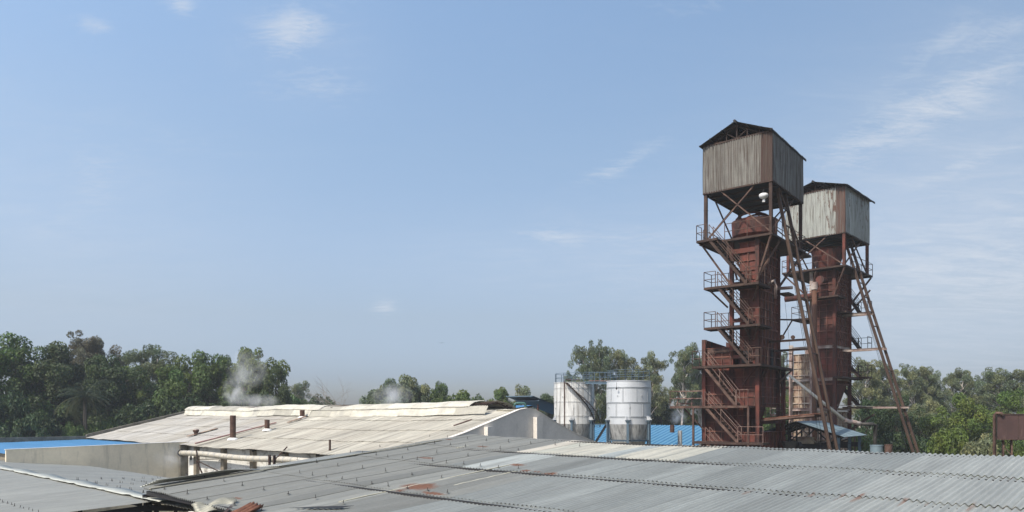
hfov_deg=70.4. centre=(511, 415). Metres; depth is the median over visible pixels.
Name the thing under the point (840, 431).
skip shed
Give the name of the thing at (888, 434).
broadleaf tree
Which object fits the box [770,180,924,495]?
kiln tower
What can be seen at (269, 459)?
lagged pipe
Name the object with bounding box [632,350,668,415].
eucalyptus tree
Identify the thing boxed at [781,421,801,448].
loading skip
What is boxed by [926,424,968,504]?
bush
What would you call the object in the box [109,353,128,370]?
eucalyptus tree
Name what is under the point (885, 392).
eucalyptus tree
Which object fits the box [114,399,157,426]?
bush
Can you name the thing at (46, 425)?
bush
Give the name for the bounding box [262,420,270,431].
roof flue
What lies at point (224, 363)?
broadleaf tree
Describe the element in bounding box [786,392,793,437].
broadleaf tree
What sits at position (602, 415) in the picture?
broadleaf tree
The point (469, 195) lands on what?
sky
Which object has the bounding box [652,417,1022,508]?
ground
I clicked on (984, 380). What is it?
eucalyptus tree
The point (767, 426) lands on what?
broadleaf tree
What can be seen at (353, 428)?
limed factory
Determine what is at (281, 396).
broadleaf tree
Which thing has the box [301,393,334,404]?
bush
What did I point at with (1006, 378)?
eucalyptus tree
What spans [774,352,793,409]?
eucalyptus tree
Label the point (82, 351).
eucalyptus tree
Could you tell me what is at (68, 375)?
broadleaf tree
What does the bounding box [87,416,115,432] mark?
bush
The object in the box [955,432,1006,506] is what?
bush
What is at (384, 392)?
broadleaf tree
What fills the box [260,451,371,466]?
patch sheet
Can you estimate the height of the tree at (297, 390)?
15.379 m
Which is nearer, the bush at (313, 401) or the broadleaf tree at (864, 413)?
the broadleaf tree at (864, 413)
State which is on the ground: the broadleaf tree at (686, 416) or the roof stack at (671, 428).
the broadleaf tree at (686, 416)
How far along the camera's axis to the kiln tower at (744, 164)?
47.69 m
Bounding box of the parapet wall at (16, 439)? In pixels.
[0,436,85,442]
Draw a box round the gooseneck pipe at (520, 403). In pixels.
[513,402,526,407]
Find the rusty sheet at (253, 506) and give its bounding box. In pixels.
[232,501,263,511]
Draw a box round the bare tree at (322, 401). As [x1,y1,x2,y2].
[299,374,353,404]
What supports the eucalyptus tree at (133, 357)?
on the ground
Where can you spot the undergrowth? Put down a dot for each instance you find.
(879, 437)
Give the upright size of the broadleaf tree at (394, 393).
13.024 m
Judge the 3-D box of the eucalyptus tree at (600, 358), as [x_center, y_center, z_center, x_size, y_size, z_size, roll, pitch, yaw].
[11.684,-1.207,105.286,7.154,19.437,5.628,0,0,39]
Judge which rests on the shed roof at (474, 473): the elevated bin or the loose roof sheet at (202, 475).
the loose roof sheet at (202, 475)
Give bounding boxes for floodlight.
[759,188,767,201]
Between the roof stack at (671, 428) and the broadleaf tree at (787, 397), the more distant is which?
the broadleaf tree at (787, 397)
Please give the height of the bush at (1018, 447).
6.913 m
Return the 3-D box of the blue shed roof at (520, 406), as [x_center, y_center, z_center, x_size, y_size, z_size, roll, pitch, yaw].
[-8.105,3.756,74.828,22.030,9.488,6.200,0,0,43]
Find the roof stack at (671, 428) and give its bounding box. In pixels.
[670,425,673,432]
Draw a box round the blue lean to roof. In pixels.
[0,439,138,459]
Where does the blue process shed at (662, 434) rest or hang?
on the ground
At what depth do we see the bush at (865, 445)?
69.22 m
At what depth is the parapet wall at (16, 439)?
70.17 m
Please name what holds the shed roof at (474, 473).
on the ground
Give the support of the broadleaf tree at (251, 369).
on the ground
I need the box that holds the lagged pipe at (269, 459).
[177,447,309,472]
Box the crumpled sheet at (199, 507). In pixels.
[191,497,236,511]
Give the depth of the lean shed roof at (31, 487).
28.32 m
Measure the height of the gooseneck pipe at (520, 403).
2.690 m
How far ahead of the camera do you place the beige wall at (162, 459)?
54.12 m
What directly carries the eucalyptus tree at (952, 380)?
on the ground
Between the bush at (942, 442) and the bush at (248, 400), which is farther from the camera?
the bush at (248, 400)
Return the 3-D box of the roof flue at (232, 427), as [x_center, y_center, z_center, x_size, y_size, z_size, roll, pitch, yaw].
[-21.261,0.994,55.273,0.829,1.987,0.829,0,0,0]
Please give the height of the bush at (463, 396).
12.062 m
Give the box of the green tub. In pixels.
[870,445,883,498]
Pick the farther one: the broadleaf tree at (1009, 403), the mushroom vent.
the broadleaf tree at (1009, 403)
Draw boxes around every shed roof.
[0,460,221,511]
[142,434,1023,511]
[516,405,532,408]
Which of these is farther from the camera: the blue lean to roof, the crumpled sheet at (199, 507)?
the blue lean to roof
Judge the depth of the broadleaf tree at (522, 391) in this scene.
101.35 m
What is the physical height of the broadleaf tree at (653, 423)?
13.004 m
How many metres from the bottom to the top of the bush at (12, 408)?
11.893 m
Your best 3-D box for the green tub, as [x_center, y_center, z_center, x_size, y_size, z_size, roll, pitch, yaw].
[20.350,5.074,40.500,0.701,6.851,0.701,0,0,0]
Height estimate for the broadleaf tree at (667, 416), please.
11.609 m
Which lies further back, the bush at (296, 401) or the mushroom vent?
the bush at (296, 401)
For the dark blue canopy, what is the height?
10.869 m
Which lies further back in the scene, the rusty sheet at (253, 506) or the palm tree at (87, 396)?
the palm tree at (87, 396)
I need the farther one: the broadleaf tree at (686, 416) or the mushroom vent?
the broadleaf tree at (686, 416)
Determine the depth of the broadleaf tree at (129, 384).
90.59 m
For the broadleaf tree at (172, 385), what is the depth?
89.00 m
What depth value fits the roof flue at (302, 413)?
60.41 m
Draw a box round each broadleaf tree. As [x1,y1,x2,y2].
[0,331,65,433]
[2,340,128,433]
[54,354,147,436]
[100,363,150,426]
[130,364,214,419]
[174,349,236,405]
[211,353,245,404]
[218,347,290,405]
[254,364,292,405]
[359,378,419,403]
[389,383,406,402]
[394,374,431,402]
[429,381,447,402]
[489,387,520,408]
[507,384,545,414]
[533,393,553,418]
[595,397,606,423]
[651,396,659,424]
[652,398,695,425]
[674,396,701,445]
[763,403,793,440]
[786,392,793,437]
[852,399,892,450]
[867,394,939,452]
[908,399,947,439]
[917,392,1001,455]
[975,388,1023,454]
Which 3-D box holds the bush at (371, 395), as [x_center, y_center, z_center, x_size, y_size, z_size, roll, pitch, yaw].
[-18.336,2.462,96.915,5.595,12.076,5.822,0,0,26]
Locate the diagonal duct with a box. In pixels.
[789,375,877,451]
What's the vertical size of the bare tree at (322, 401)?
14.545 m
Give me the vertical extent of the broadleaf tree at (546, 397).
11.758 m
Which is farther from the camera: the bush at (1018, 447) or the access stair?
the access stair
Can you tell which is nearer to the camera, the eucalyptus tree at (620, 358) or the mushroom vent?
the mushroom vent
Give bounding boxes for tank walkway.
[584,372,615,383]
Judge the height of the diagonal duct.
8.094 m
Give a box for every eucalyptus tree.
[66,329,121,382]
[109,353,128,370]
[120,343,184,398]
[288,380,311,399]
[564,370,572,381]
[567,339,614,417]
[604,347,636,405]
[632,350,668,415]
[663,341,700,424]
[684,355,701,445]
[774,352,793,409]
[842,357,886,427]
[867,363,909,415]
[892,363,943,424]
[909,370,952,416]
[937,367,979,416]
[953,371,995,413]
[973,367,1023,413]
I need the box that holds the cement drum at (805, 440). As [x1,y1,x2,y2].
[795,437,814,449]
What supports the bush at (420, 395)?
on the ground
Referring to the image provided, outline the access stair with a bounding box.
[593,424,605,441]
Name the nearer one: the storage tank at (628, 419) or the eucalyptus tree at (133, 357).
the storage tank at (628, 419)
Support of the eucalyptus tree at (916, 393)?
on the ground
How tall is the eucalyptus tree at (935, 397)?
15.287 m
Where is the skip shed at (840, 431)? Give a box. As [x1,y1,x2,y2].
[766,421,865,496]
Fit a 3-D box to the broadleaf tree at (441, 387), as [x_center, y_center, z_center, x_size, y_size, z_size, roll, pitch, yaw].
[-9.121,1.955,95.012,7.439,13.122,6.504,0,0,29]
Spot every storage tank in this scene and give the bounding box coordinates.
[552,373,600,440]
[605,369,651,443]
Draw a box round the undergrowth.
[697,416,1001,451]
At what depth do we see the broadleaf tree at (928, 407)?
85.50 m
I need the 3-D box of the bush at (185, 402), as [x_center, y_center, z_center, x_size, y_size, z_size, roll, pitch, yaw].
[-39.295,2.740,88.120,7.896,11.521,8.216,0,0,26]
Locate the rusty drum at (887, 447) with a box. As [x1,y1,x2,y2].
[884,444,892,499]
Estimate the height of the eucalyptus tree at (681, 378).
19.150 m
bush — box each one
[0,388,33,437]
[10,409,63,436]
[61,421,88,435]
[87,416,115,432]
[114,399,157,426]
[158,392,205,416]
[208,391,256,406]
[290,393,306,404]
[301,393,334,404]
[362,389,381,403]
[407,385,440,402]
[437,389,470,401]
[471,393,487,401]
[852,436,870,497]
[892,432,930,501]
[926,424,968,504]
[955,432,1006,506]
[997,440,1023,509]
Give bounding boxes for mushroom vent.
[188,428,217,436]
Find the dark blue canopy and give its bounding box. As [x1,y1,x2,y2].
[506,396,553,416]
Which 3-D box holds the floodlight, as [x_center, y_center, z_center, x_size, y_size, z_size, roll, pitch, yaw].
[16.163,-14.139,46.600,0.573,0.860,0.573,0,0,0]
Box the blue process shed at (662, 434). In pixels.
[595,425,701,445]
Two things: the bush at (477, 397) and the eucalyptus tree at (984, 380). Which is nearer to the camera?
the bush at (477, 397)
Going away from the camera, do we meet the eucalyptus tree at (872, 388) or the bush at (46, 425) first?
the bush at (46, 425)
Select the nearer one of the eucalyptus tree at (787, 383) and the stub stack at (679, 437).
the stub stack at (679, 437)
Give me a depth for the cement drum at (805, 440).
51.44 m
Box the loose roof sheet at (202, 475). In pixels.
[140,469,259,486]
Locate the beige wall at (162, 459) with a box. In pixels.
[4,441,188,511]
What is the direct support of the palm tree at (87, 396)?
on the ground
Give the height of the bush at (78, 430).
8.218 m
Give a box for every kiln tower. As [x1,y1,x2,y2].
[670,119,838,450]
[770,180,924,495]
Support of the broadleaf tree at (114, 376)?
on the ground
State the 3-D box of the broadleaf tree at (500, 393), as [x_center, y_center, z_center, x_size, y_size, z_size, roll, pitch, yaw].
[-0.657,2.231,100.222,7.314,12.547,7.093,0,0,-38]
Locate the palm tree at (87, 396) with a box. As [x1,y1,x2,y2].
[55,379,117,430]
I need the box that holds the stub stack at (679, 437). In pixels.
[678,430,681,444]
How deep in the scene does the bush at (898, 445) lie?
65.36 m
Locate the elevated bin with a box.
[993,412,1023,507]
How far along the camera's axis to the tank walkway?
74.06 m
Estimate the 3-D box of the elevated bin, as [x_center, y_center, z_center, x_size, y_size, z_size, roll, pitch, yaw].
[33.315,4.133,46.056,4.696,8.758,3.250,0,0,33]
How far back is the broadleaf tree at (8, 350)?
82.80 m
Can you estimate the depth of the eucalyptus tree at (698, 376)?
107.57 m
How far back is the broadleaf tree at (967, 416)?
73.43 m
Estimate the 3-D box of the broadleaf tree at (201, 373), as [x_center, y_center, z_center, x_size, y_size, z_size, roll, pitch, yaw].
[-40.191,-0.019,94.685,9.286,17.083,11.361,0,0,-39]
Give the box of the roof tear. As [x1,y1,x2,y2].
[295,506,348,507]
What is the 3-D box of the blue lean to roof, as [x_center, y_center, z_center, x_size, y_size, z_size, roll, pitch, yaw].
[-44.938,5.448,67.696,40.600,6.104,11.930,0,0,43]
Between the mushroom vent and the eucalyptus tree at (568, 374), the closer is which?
the mushroom vent
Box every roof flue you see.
[227,415,237,440]
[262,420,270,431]
[298,410,306,418]
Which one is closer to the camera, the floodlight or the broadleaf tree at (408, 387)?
the floodlight
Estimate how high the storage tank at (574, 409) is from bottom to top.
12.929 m
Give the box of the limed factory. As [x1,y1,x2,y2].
[86,400,594,511]
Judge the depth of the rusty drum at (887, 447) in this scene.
39.85 m
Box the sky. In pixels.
[0,0,1023,417]

